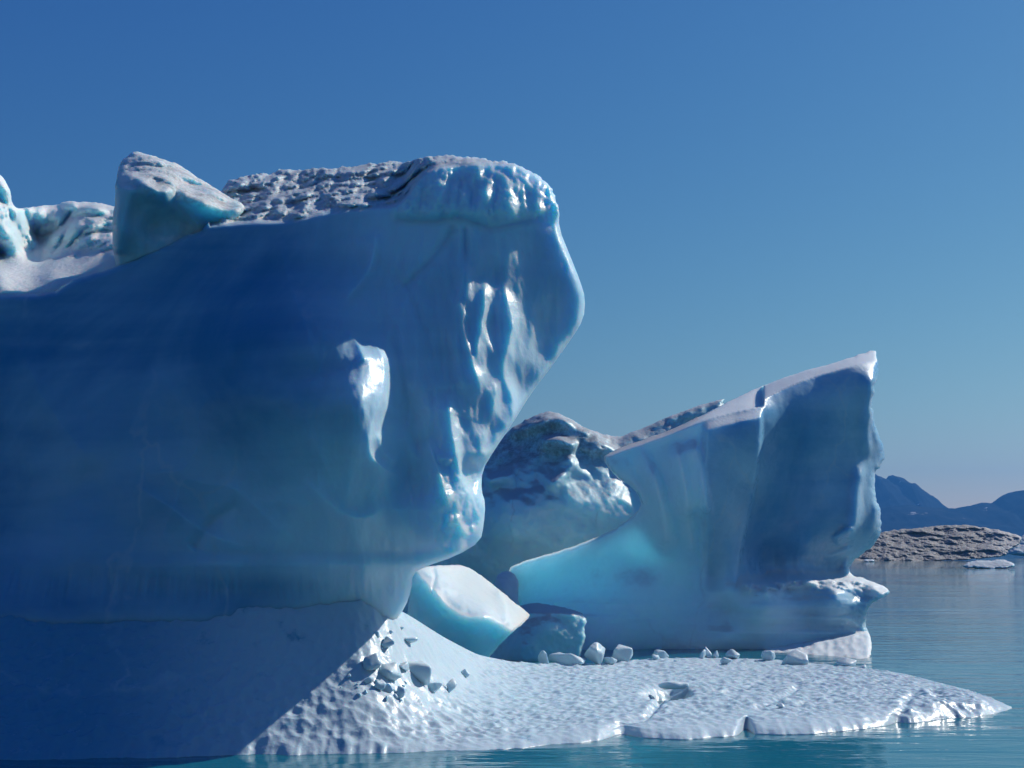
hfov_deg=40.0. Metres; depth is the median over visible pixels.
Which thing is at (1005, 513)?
hills
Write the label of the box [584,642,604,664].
ice block
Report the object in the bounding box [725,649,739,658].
ice block
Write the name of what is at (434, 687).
ice block
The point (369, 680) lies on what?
ice block
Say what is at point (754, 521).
iceberg
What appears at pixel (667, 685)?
ice block
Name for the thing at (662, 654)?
ice block
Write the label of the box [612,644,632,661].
ice block
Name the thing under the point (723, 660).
ice block
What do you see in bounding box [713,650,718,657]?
ice block
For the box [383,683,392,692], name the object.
ice block
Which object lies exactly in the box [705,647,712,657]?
ice block
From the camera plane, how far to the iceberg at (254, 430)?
23.90 m
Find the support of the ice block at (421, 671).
on the iceberg at (254, 430)
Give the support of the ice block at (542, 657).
on the iceberg at (254, 430)
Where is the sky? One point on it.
(750, 195)
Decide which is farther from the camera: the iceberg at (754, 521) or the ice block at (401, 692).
the iceberg at (754, 521)
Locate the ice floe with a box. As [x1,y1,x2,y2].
[963,559,1014,568]
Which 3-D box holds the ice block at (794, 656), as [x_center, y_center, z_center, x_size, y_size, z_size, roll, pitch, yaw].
[6.789,6.552,33.613,0.608,0.427,0.519,-5,-9,37]
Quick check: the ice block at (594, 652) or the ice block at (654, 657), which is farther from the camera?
the ice block at (654, 657)
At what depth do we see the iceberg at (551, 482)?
50.97 m
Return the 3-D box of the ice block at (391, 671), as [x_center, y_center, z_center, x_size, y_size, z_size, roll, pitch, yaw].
[-1.976,4.679,22.867,0.269,0.304,0.365,-4,-8,33]
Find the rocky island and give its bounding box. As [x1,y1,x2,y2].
[854,525,1021,560]
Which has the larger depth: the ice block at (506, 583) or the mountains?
the mountains
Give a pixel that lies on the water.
(955, 623)
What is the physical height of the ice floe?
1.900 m
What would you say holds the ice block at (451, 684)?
on the iceberg at (254, 430)
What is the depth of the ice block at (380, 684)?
22.41 m
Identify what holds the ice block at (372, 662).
on the iceberg at (254, 430)
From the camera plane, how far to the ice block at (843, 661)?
33.20 m
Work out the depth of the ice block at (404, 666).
23.40 m
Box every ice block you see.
[362,653,380,670]
[364,676,373,683]
[375,679,385,690]
[379,662,401,680]
[382,636,394,647]
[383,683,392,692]
[396,686,406,698]
[399,661,408,670]
[404,637,417,642]
[408,661,431,684]
[428,682,442,692]
[446,678,456,692]
[461,669,469,676]
[490,603,586,660]
[494,571,518,604]
[538,650,548,663]
[548,652,585,664]
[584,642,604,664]
[604,657,616,664]
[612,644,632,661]
[652,654,659,659]
[653,650,668,657]
[658,681,688,689]
[699,649,705,658]
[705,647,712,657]
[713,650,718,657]
[720,657,731,663]
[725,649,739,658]
[761,651,774,660]
[782,649,808,664]
[836,657,856,666]
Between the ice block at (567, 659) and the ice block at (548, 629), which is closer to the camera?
the ice block at (567, 659)
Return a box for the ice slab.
[407,565,529,656]
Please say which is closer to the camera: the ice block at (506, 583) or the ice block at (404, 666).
the ice block at (404, 666)
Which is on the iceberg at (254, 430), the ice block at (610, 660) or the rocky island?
the ice block at (610, 660)
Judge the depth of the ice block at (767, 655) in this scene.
34.29 m
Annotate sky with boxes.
[0,0,1023,507]
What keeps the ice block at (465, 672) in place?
on the iceberg at (254, 430)
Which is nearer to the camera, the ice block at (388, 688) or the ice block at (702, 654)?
the ice block at (388, 688)
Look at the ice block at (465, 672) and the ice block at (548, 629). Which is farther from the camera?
the ice block at (548, 629)
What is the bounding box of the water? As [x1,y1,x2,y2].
[0,554,1023,767]
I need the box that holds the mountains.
[875,474,946,508]
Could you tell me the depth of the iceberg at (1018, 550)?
799.46 m
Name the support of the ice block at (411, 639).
on the iceberg at (254, 430)
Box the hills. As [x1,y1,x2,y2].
[880,490,1023,551]
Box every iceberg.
[0,152,1011,759]
[402,399,723,613]
[509,350,889,658]
[1007,535,1023,555]
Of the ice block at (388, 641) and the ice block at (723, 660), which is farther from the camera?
the ice block at (723, 660)
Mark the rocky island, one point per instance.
(948, 542)

